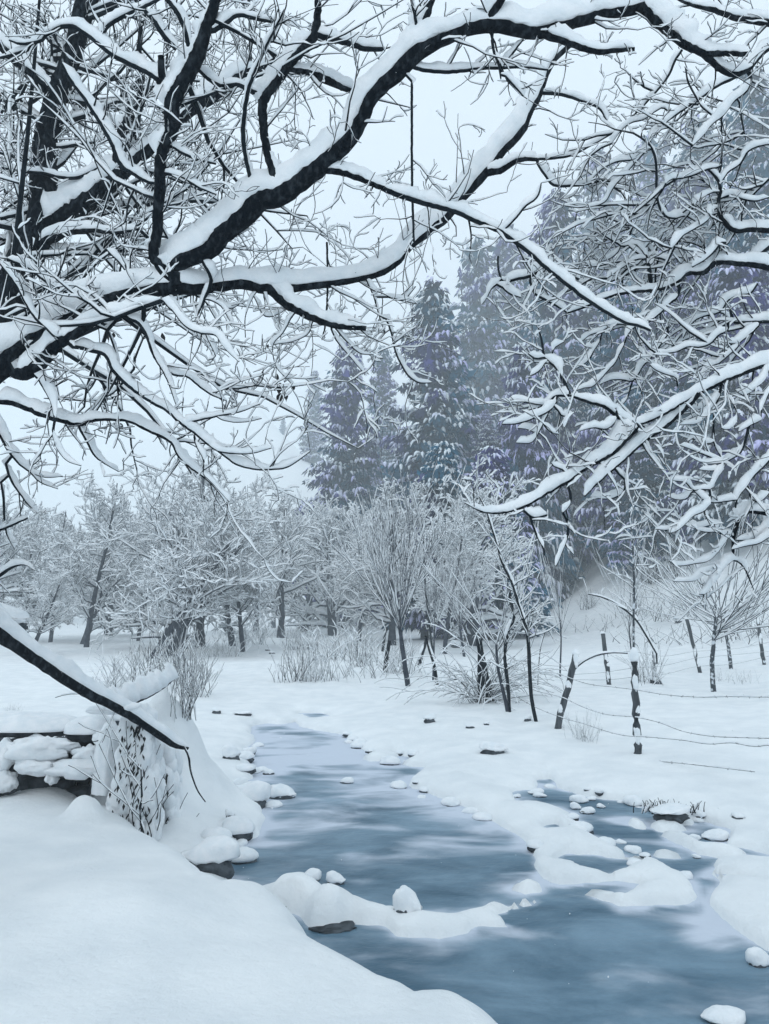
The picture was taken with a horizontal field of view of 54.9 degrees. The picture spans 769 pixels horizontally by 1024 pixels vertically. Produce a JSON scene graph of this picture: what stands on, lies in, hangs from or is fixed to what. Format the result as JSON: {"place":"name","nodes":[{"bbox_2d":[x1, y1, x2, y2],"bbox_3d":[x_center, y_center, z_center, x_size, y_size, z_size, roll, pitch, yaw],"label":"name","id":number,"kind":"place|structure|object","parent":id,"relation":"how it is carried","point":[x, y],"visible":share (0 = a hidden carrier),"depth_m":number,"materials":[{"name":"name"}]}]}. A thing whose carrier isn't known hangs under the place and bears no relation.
{"place":"outdoors","nodes":[
{"label":"outdoors","id":0,"kind":"place"},
{"bbox_2d":[0,408,768,1023],"bbox_3d":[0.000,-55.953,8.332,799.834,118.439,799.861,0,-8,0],"label":"snowy ground","id":1,"kind":"structure","parent":0,"point":[116,918],"depth_m":8.35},
{"bbox_2d":[0,480,70,611],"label":"snowy tree","id":2,"kind":"object","parent":1,"relation":"on","point":[11,573],"visible":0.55,"depth_m":55.87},
{"bbox_2d":[0,495,73,632],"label":"snowy tree","id":3,"kind":"object","parent":1,"relation":"on","point":[18,595],"visible":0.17,"depth_m":61.51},
{"bbox_2d":[2,563,89,641],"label":"snowy tree","id":4,"kind":"object","parent":1,"relation":"on","point":[54,602],"visible":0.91,"depth_m":39.64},
{"bbox_2d":[0,710,120,796],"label":"dry stone wall","id":5,"kind":"structure","parent":1,"relation":"on","point":[33,754],"depth_m":7.22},
{"bbox_2d":[89,718,119,795],"bbox_3d":[-2.672,2.340,7.111,0.260,0.700,0.236,0,-8,0],"label":"snow mound","id":6,"kind":"object","parent":5,"relation":"on","point":[106,776],"visible":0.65,"depth_m":7.04,"materials":[{"name":"snow"}]},
{"bbox_2d":[109,662,178,702],"bbox_3d":[-2.559,1.857,7.910,0.190,0.492,0.949,-5,-10,31],"label":"snow covered pole","id":7,"kind":"object","parent":5,"relation":"on","point":[142,688],"visible":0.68,"depth_m":7.87,"materials":[{"name":"snow"}]},
{"bbox_2d":[13,511,111,641],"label":"snowy tree","id":8,"kind":"object","parent":1,"relation":"on","point":[64,525],"visible":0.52,"depth_m":56.53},
{"bbox_2d":[26,469,156,646],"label":"snowy tree","id":9,"kind":"object","parent":1,"relation":"on","point":[81,578],"visible":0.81,"depth_m":47.57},
{"bbox_2d":[0,604,188,749],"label":"snowy branch","id":10,"kind":"object","parent":1,"relation":"on","point":[18,640],"visible":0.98,"depth_m":6.42,"materials":[{"name":"snow"}]},
{"bbox_2d":[0,602,29,629],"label":"snow hood","id":11,"kind":"object","parent":10,"relation":"on","point":[20,617],"visible":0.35,"depth_m":6.33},
{"bbox_2d":[38,505,153,644],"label":"snowy tree","id":12,"kind":"object","parent":1,"relation":"on","point":[106,590],"visible":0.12,"depth_m":55.83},
{"bbox_2d":[55,693,164,833],"bbox_3d":[-2.411,2.390,6.543,1.218,1.529,0.549,-3,-9,17],"label":"twiggy sapling","id":13,"kind":"object","parent":1,"relation":"on","point":[126,802],"visible":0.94,"depth_m":6.55,"materials":[{"name":"black plant"}]},
{"bbox_2d":[63,490,162,635],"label":"snowy tree","id":14,"kind":"object","parent":1,"relation":"on","point":[113,608],"visible":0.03,"depth_m":70.73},
{"bbox_2d":[87,639,156,687],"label":"shrub","id":15,"kind":"object","parent":1,"relation":"on","point":[116,675],"visible":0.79,"depth_m":20.10,"materials":[{"name":"grey plant"}]},
{"bbox_2d":[104,511,165,640],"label":"snowy tree","id":16,"kind":"object","parent":1,"relation":"on","point":[128,598],"visible":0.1,"depth_m":59.29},
{"bbox_2d":[106,702,173,840],"bbox_3d":[-2.255,2.477,6.934,0.694,1.356,0.783,0,-8,0],"label":"snow plastered bush","id":17,"kind":"object","parent":1,"relation":"on","point":[150,751],"visible":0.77,"depth_m":6.85,"materials":[{"name":"snow"}]},
{"bbox_2d":[126,611,189,688],"bbox_3d":[-6.222,3.873,20.761,1.662,2.203,1.901,-5,-10,30],"label":"dry shrub","id":18,"kind":"object","parent":1,"relation":"on","point":[157,660],"visible":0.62,"depth_m":20.54,"materials":[{"name":"grey plant"}]},
{"bbox_2d":[80,475,274,649],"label":"snowy tree","id":19,"kind":"object","parent":1,"relation":"on","point":[172,509],"visible":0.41,"depth_m":43.54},
{"bbox_2d":[162,742,198,823],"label":"snow plastered bush","id":20,"kind":"object","parent":1,"relation":"on","point":[172,807],"visible":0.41,"depth_m":7.46,"materials":[{"name":"snow"}]},
{"bbox_2d":[145,613,218,679],"bbox_3d":[-6.121,4.099,22.983,2.077,2.203,2.376,-6,-10,33],"label":"dry shrub","id":21,"kind":"object","parent":1,"relation":"on","point":[184,644],"visible":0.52,"depth_m":22.71,"materials":[{"name":"grey plant"}]},
{"bbox_2d":[154,631,223,696],"bbox_3d":[-5.004,3.985,19.275,1.711,1.762,1.496,1,-8,-4],"label":"dry shrub","id":22,"kind":"object","parent":1,"relation":"on","point":[202,675],"visible":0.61,"depth_m":19.08,"materials":[{"name":"grey plant"}]},
{"bbox_2d":[165,625,216,721],"bbox_3d":[-2.301,1.855,8.577,0.519,1.101,0.594,8,-12,-44],"label":"dry shrub","id":23,"kind":"object","parent":1,"relation":"on","point":[191,701],"visible":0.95,"depth_m":8.58,"materials":[{"name":"grey plant"}]},
{"bbox_2d":[105,496,278,658],"bbox_3d":[-9.050,3.521,37.707,7.528,9.252,9.805,15,-8,2],"label":"snowy tree","id":24,"kind":"object","parent":1,"relation":"on","point":[231,539],"visible":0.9,"depth_m":36.56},
{"bbox_2d":[74,446,326,646],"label":"snowy tree","id":25,"kind":"object","parent":1,"relation":"on","point":[202,482],"visible":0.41,"depth_m":46.58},
{"bbox_2d":[120,495,292,655],"bbox_3d":[-8.855,3.627,39.752,7.887,9.693,10.272,15,-8,2],"label":"snowy tree","id":26,"kind":"object","parent":1,"relation":"on","point":[267,528],"visible":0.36,"depth_m":38.27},
{"bbox_2d":[151,504,291,645],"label":"snowy tree","id":27,"kind":"object","parent":1,"relation":"on","point":[232,638],"visible":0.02,"depth_m":51.42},
{"bbox_2d":[194,625,263,656],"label":"shrub","id":28,"kind":"object","parent":1,"relation":"on","point":[227,650],"visible":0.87,"depth_m":37.97,"materials":[{"name":"grey plant"}]},
{"bbox_2d":[193,493,277,651],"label":"snowy tree","id":29,"kind":"object","parent":1,"relation":"on","point":[239,623],"visible":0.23,"depth_m":42.53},
{"bbox_2d":[231,846,258,864],"bbox_3d":[-1.346,3.226,6.898,0.346,0.202,0.282,1,-8,-8],"label":"snowy stone","id":30,"kind":"object","parent":1,"relation":"on","point":[248,855],"visible":0.59,"depth_m":6.82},
{"bbox_2d":[222,617,282,644],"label":"shrub","id":31,"kind":"object","parent":1,"relation":"on","point":[246,636],"visible":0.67,"depth_m":54.00,"materials":[{"name":"grey plant"}]},
{"bbox_2d":[240,780,271,808],"bbox_3d":[-1.593,3.474,8.885,0.469,0.470,0.332,2,-9,-11],"label":"boulder","id":32,"kind":"object","parent":1,"relation":"on","point":[258,792],"visible":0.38,"depth_m":8.82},
{"bbox_2d":[267,634,315,682],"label":"dry shrub","id":33,"kind":"object","parent":1,"relation":"on","point":[290,663],"visible":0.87,"depth_m":22.33,"materials":[{"name":"grey plant"}]},
{"bbox_2d":[242,487,355,637],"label":"snowy tree","id":34,"kind":"object","parent":1,"relation":"on","point":[277,595],"visible":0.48,"depth_m":69.29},
{"bbox_2d":[282,619,327,649],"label":"shrub","id":35,"kind":"object","parent":1,"relation":"on","point":[298,641],"visible":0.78,"depth_m":44.54,"materials":[{"name":"grey plant"}]},
{"bbox_2d":[298,370,331,464],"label":"conifer","id":36,"kind":"object","parent":1,"relation":"on","point":[313,455],"visible":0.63,"depth_m":255.47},
{"bbox_2d":[265,494,368,631],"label":"snowy tree","id":37,"kind":"object","parent":1,"relation":"on","point":[300,599],"visible":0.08,"depth_m":93.56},
{"bbox_2d":[284,635,352,682],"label":"shrub","id":38,"kind":"object","parent":1,"relation":"on","point":[320,672],"visible":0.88,"depth_m":22.47,"materials":[{"name":"grey plant"}]},
{"bbox_2d":[255,489,398,636],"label":"snowy tree","id":39,"kind":"object","parent":1,"relation":"on","point":[297,612],"visible":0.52,"depth_m":77.62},
{"bbox_2d":[292,342,390,624],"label":"conifer","id":40,"kind":"object","parent":1,"relation":"on","point":[344,476],"visible":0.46,"depth_m":119.26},
{"bbox_2d":[299,613,386,661],"bbox_3d":[-2.218,5.485,32.427,3.691,2.291,4.284,7,-11,-41],"label":"shrub","id":41,"kind":"object","parent":1,"relation":"on","point":[345,641],"visible":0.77,"depth_m":32.16,"materials":[{"name":"grey plant"}]},
{"bbox_2d":[344,623,383,666],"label":"dry shrub","id":42,"kind":"object","parent":1,"relation":"on","point":[363,650],"visible":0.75,"depth_m":28.54,"materials":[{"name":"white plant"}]},
{"bbox_2d":[316,502,415,641],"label":"snowy tree","id":43,"kind":"object","parent":1,"relation":"on","point":[356,587],"visible":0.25,"depth_m":59.89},
{"bbox_2d":[359,344,402,503],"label":"conifer","id":44,"kind":"object","parent":1,"relation":"on","point":[383,393],"visible":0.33,"depth_m":179.92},
{"bbox_2d":[366,413,395,502],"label":"conifer","id":45,"kind":"object","parent":1,"relation":"on","point":[385,458],"visible":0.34,"depth_m":173.00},
{"bbox_2d":[307,476,458,644],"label":"snowy tree","id":46,"kind":"object","parent":1,"relation":"on","point":[365,605],"visible":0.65,"depth_m":51.16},
{"bbox_2d":[0,0,768,599],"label":"bare tree","id":47,"kind":"object","parent":1,"relation":"on","point":[62,314],"visible":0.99,"depth_m":4.40,"materials":[{"name":"white plant"}]},
{"bbox_2d":[356,628,423,673],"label":"shrub","id":48,"kind":"object","parent":1,"relation":"on","point":[409,663],"visible":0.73,"depth_m":25.25,"materials":[{"name":"grey plant"}]},
{"bbox_2d":[322,413,471,685],"bbox_3d":[-0.160,1.570,21.158,4.265,7.317,5.666,-3,-9,22],"label":"young tree","id":49,"kind":"object","parent":1,"relation":"on","point":[398,611],"visible":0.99,"depth_m":21.57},
{"bbox_2d":[341,650,453,682],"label":"dry reeds","id":50,"kind":"object","parent":1,"relation":"on","point":[371,674],"visible":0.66,"depth_m":23.90,"materials":[{"name":"grey plant"}]},
{"bbox_2d":[393,885,421,912],"bbox_3d":[0.169,2.926,5.499,0.225,0.289,0.165,-3,-9,17],"label":"boulder","id":51,"kind":"object","parent":1,"relation":"on","point":[405,899],"visible":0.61,"depth_m":5.46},
{"bbox_2d":[343,476,493,638],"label":"snowy tree","id":52,"kind":"object","parent":1,"relation":"on","point":[422,633],"visible":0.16,"depth_m":61.10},
{"bbox_2d":[374,275,483,612],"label":"conifer","id":53,"kind":"object","parent":1,"relation":"on","point":[434,426],"visible":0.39,"depth_m":99.87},
{"bbox_2d":[380,441,487,638],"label":"conifer","id":54,"kind":"object","parent":1,"relation":"on","point":[445,455],"visible":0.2,"depth_m":61.97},
{"bbox_2d":[414,528,466,679],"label":"young tree","id":55,"kind":"object","parent":1,"relation":"on","point":[435,608],"visible":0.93,"depth_m":21.93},
{"bbox_2d":[403,507,502,653],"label":"snowy tree","id":56,"kind":"object","parent":1,"relation":"on","point":[465,538],"visible":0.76,"depth_m":40.20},
{"bbox_2d":[418,522,496,656],"bbox_3d":[3.172,4.125,37.344,3.976,6.821,5.282,-5,-10,31],"label":"young tree","id":57,"kind":"object","parent":1,"relation":"on","point":[458,617],"visible":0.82,"depth_m":37.71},
{"bbox_2d":[375,607,569,710],"bbox_3d":[2.405,3.765,17.513,4.972,3.092,5.123,-3,-9,22],"label":"arching bush","id":58,"kind":"object","parent":1,"relation":"on","point":[496,694],"visible":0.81,"depth_m":17.30,"materials":[{"name":"grey plant"}]},
{"bbox_2d":[411,518,541,711],"bbox_3d":[2.010,2.248,16.120,3.003,4.485,1.744,0,-8,-2],"label":"young tree","id":59,"kind":"object","parent":1,"relation":"on","point":[497,647],"visible":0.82,"depth_m":15.91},
{"bbox_2d":[442,237,512,456],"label":"conifer","id":60,"kind":"object","parent":1,"relation":"on","point":[475,344],"visible":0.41,"depth_m":176.34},
{"bbox_2d":[391,455,570,646],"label":"snowy tree","id":61,"kind":"object","parent":1,"relation":"on","point":[470,513],"visible":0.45,"depth_m":46.22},
{"bbox_2d":[471,427,497,459],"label":"conifer","id":62,"kind":"object","parent":1,"relation":"on","point":[485,437],"visible":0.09,"depth_m":112.22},
{"bbox_2d":[476,638,493,701],"bbox_3d":[2.399,3.858,17.526,0.450,1.706,0.400,0,-8,0],"label":"dead trunk","id":63,"kind":"object","parent":1,"relation":"on","point":[484,664],"visible":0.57,"depth_m":17.47,"materials":[{"name":"wood"}]},
{"bbox_2d":[476,409,497,445],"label":"conifer","id":64,"kind":"object","parent":1,"relation":"on","point":[485,416],"visible":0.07,"depth_m":148.60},
{"bbox_2d":[479,741,507,754],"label":"boulder","id":65,"kind":"object","parent":1,"relation":"on","point":[490,748],"visible":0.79,"depth_m":11.40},
{"bbox_2d":[433,444,561,638],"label":"conifer","id":66,"kind":"object","parent":1,"relation":"on","point":[494,460],"visible":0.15,"depth_m":57.25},
{"bbox_2d":[479,587,520,711],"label":"knobbly sapling","id":67,"kind":"object","parent":1,"relation":"on","point":[508,638],"visible":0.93,"depth_m":15.63,"materials":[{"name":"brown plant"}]},
{"bbox_2d":[448,477,561,721],"bbox_3d":[2.400,1.693,14.550,2.198,5.232,1.281,0,-8,0],"label":"leaning sapling","id":68,"kind":"object","parent":1,"relation":"on","point":[509,576],"visible":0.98,"depth_m":14.58,"materials":[{"name":"black plant"}]},
{"bbox_2d":[470,224,543,433],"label":"conifer","id":69,"kind":"object","parent":1,"relation":"on","point":[505,251],"visible":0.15,"depth_m":187.63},
{"bbox_2d":[496,341,583,608],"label":"conifer","id":70,"kind":"object","parent":1,"relation":"on","point":[533,457],"visible":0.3,"depth_m":79.80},
{"bbox_2d":[501,187,602,446],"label":"conifer","id":71,"kind":"object","parent":1,"relation":"on","point":[567,348],"visible":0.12,"depth_m":116.20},
{"bbox_2d":[541,436,585,587],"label":"conifer","id":72,"kind":"object","parent":1,"relation":"on","point":[564,497],"visible":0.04,"depth_m":83.76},
{"bbox_2d":[533,515,594,676],"bbox_3d":[5.772,2.692,24.276,1.279,5.980,2.202,4,-9,-23],"label":"young tree","id":73,"kind":"object","parent":1,"relation":"on","point":[555,591],"visible":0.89,"depth_m":24.57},
{"bbox_2d":[554,649,579,728],"bbox_3d":[3.297,3.405,13.560,0.618,1.772,0.152,0,-8,0],"label":"fence post","id":74,"kind":"object","parent":1,"relation":"on","point":[569,682],"visible":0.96,"depth_m":13.53,"materials":[{"name":"grey wood"}]},
{"bbox_2d":[545,371,600,565],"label":"conifer","id":75,"kind":"object","parent":1,"relation":"on","point":[577,489],"visible":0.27,"depth_m":90.19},
{"bbox_2d":[571,376,603,506],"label":"conifer","id":76,"kind":"object","parent":1,"relation":"on","point":[581,411],"visible":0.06,"depth_m":98.29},
{"bbox_2d":[571,146,633,353],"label":"conifer","id":77,"kind":"object","parent":1,"relation":"on","point":[602,190],"visible":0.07,"depth_m":223.81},
{"bbox_2d":[457,0,768,621],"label":"bare tree","id":78,"kind":"object","parent":1,"relation":"on","point":[610,454],"visible":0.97,"depth_m":4.95,"materials":[{"name":"white plant"}]},
{"bbox_2d":[584,506,649,647],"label":"young tree","id":79,"kind":"object","parent":1,"relation":"on","point":[636,584],"visible":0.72,"depth_m":21.52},
{"bbox_2d":[579,577,657,663],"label":"bent sapling","id":80,"kind":"object","parent":1,"relation":"on","point":[638,621],"visible":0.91,"depth_m":18.79,"materials":[{"name":"white plant"}]},
{"bbox_2d":[573,281,664,559],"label":"conifer","id":81,"kind":"object","parent":1,"relation":"on","point":[592,436],"visible":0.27,"depth_m":79.64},
{"bbox_2d":[599,490,651,646],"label":"thin sapling","id":82,"kind":"object","parent":1,"relation":"on","point":[634,565],"visible":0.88,"depth_m":15.45,"materials":[{"name":"grey plant"}]},
{"bbox_2d":[629,647,641,753],"bbox_3d":[3.823,3.023,11.258,0.156,1.912,0.151,0,-8,0],"label":"fence post","id":83,"kind":"object","parent":1,"relation":"on","point":[634,659],"visible":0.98,"depth_m":11.24,"materials":[{"name":"brown wood"}]},
{"bbox_2d":[511,679,768,738],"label":"barbed wire","id":84,"kind":"object","parent":83,"relation":"attached to","point":[644,718],"visible":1,"depth_m":11.01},
{"bbox_2d":[511,668,768,698],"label":"barbed wire","id":85,"kind":"object","parent":83,"relation":"attached to","point":[749,696],"visible":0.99,"depth_m":10.81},
{"bbox_2d":[511,693,768,746],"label":"barbed wire","id":86,"kind":"object","parent":83,"relation":"attached to","point":[659,737],"visible":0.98,"depth_m":10.50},
{"bbox_2d":[597,382,681,573],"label":"conifer","id":87,"kind":"object","parent":1,"relation":"on","point":[640,467],"visible":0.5,"depth_m":71.89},
{"bbox_2d":[609,629,669,685],"bbox_3d":[7.085,4.045,20.677,1.500,1.595,2.027,1,-8,-7],"label":"shrub","id":88,"kind":"object","parent":1,"relation":"on","point":[640,676],"visible":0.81,"depth_m":20.44,"materials":[{"name":"grey plant"}]},
{"bbox_2d":[619,548,677,583],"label":"dry shrub","id":89,"kind":"object","parent":1,"relation":"on","point":[651,574],"visible":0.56,"depth_m":66.25,"materials":[{"name":"grey plant"}]},
{"bbox_2d":[621,131,680,312],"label":"conifer","id":90,"kind":"object","parent":1,"relation":"on","point":[644,178],"visible":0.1,"depth_m":182.05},
{"bbox_2d":[647,378,691,546],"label":"conifer","id":91,"kind":"object","parent":1,"relation":"on","point":[673,387],"visible":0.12,"depth_m":73.39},
{"bbox_2d":[649,802,689,823],"bbox_3d":[3.108,3.304,8.094,0.435,0.213,0.377,1,-8,-8],"label":"boulder","id":92,"kind":"object","parent":1,"relation":"on","point":[673,811],"visible":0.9,"depth_m":8.01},
{"bbox_2d":[644,243,715,486],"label":"conifer","id":93,"kind":"object","parent":1,"relation":"on","point":[694,299],"visible":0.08,"depth_m":77.84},
{"bbox_2d":[640,587,726,621],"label":"shrub","id":94,"kind":"object","parent":1,"relation":"on","point":[660,611],"visible":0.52,"depth_m":51.44,"materials":[{"name":"grey plant"}]},
{"bbox_2d":[621,623,767,647],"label":"dry reeds","id":95,"kind":"object","parent":1,"relation":"on","point":[680,643],"visible":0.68,"depth_m":37.05,"materials":[{"name":"grey plant"}]},
{"bbox_2d":[621,482,768,668],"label":"young tree","id":96,"kind":"object","parent":1,"relation":"on","point":[687,594],"visible":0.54,"depth_m":25.93,"materials":[{"name":"grey plant"}]},
{"bbox_2d":[655,113,739,294],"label":"conifer","id":97,"kind":"object","parent":1,"relation":"on","point":[694,154],"visible":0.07,"depth_m":128.76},
{"bbox_2d":[629,490,768,691],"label":"young tree","id":98,"kind":"object","parent":1,"relation":"on","point":[734,613],"visible":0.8,"depth_m":18.10,"materials":[{"name":"grey plant"}]},
{"bbox_2d":[656,265,768,537],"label":"conifer","id":99,"kind":"object","parent":1,"relation":"on","point":[726,279],"visible":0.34,"depth_m":62.62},
{"bbox_2d":[659,601,768,639],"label":"shrub","id":100,"kind":"object","parent":1,"relation":"on","point":[753,632],"visible":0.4,"depth_m":38.22,"materials":[{"name":"grey plant"}]},
{"bbox_2d":[701,828,728,841],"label":"boulder","id":101,"kind":"object","parent":1,"relation":"on","point":[718,835],"visible":0.85,"depth_m":7.51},
{"bbox_2d":[672,362,768,544],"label":"conifer","id":102,"kind":"object","parent":1,"relation":"on","point":[712,538],"visible":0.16,"depth_m":61.71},
{"bbox_2d":[707,66,768,279],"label":"conifer","id":103,"kind":"object","parent":1,"relation":"on","point":[752,107],"visible":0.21,"depth_m":108.42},
{"bbox_2d":[714,194,768,388],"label":"conifer","id":104,"kind":"object","parent":1,"relation":"on","point":[748,241],"visible":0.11,"depth_m":69.64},
{"bbox_2d":[749,94,768,199],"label":"conifer","id":105,"kind":"object","parent":1,"relation":"on","point":[763,171],"visible":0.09,"depth_m":99.42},
{"bbox_2d":[0,0,768,482],"label":"sky","id":106,"kind":"structure","parent":0,"point":[433,142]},
{"bbox_2d":[231,713,768,1023],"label":"stream water","id":107,"kind":"structure","parent":0,"point":[376,833],"depth_m":5.88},
{"bbox_2d":[181,835,240,878],"bbox_3d":[-1.508,2.993,6.390,0.542,0.395,0.402,-1,-9,9],"label":"boulder","id":108,"kind":"object","parent":107,"relation":"on","point":[216,855],"visible":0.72,"depth_m":6.26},
{"bbox_2d":[221,744,240,759],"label":"boulder","id":109,"kind":"object","parent":107,"relation":"on","point":[230,751],"visible":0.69,"depth_m":11.16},
{"bbox_2d":[222,816,254,840],"bbox_3d":[-1.497,3.243,7.552,0.365,0.288,0.345,4,-9,-23],"label":"snowy stone","id":110,"kind":"object","parent":107,"relation":"on","point":[240,827],"visible":0.7,"depth_m":7.45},
{"bbox_2d":[269,783,295,799],"bbox_3d":[-1.300,3.566,9.390,0.380,0.233,0.295,-1,-8,8],"label":"boulder","id":111,"kind":"object","parent":107,"relation":"on","point":[279,791],"visible":0.68,"depth_m":9.29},
{"bbox_2d":[308,920,356,933],"bbox_3d":[-0.376,3.017,5.387,0.354,0.075,0.256,0,-8,-2],"label":"boulder","id":112,"kind":"object","parent":107,"relation":"on","point":[337,928],"visible":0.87,"depth_m":5.33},
{"bbox_2d":[700,1005,745,1023],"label":"boulder","id":113,"kind":"object","parent":107,"relation":"on","point":[720,1014],"visible":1,"depth_m":4.10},
{"bbox_2d":[745,946,768,967],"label":"boulder","id":114,"kind":"object","parent":107,"relation":"on","point":[756,957],"visible":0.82,"depth_m":4.78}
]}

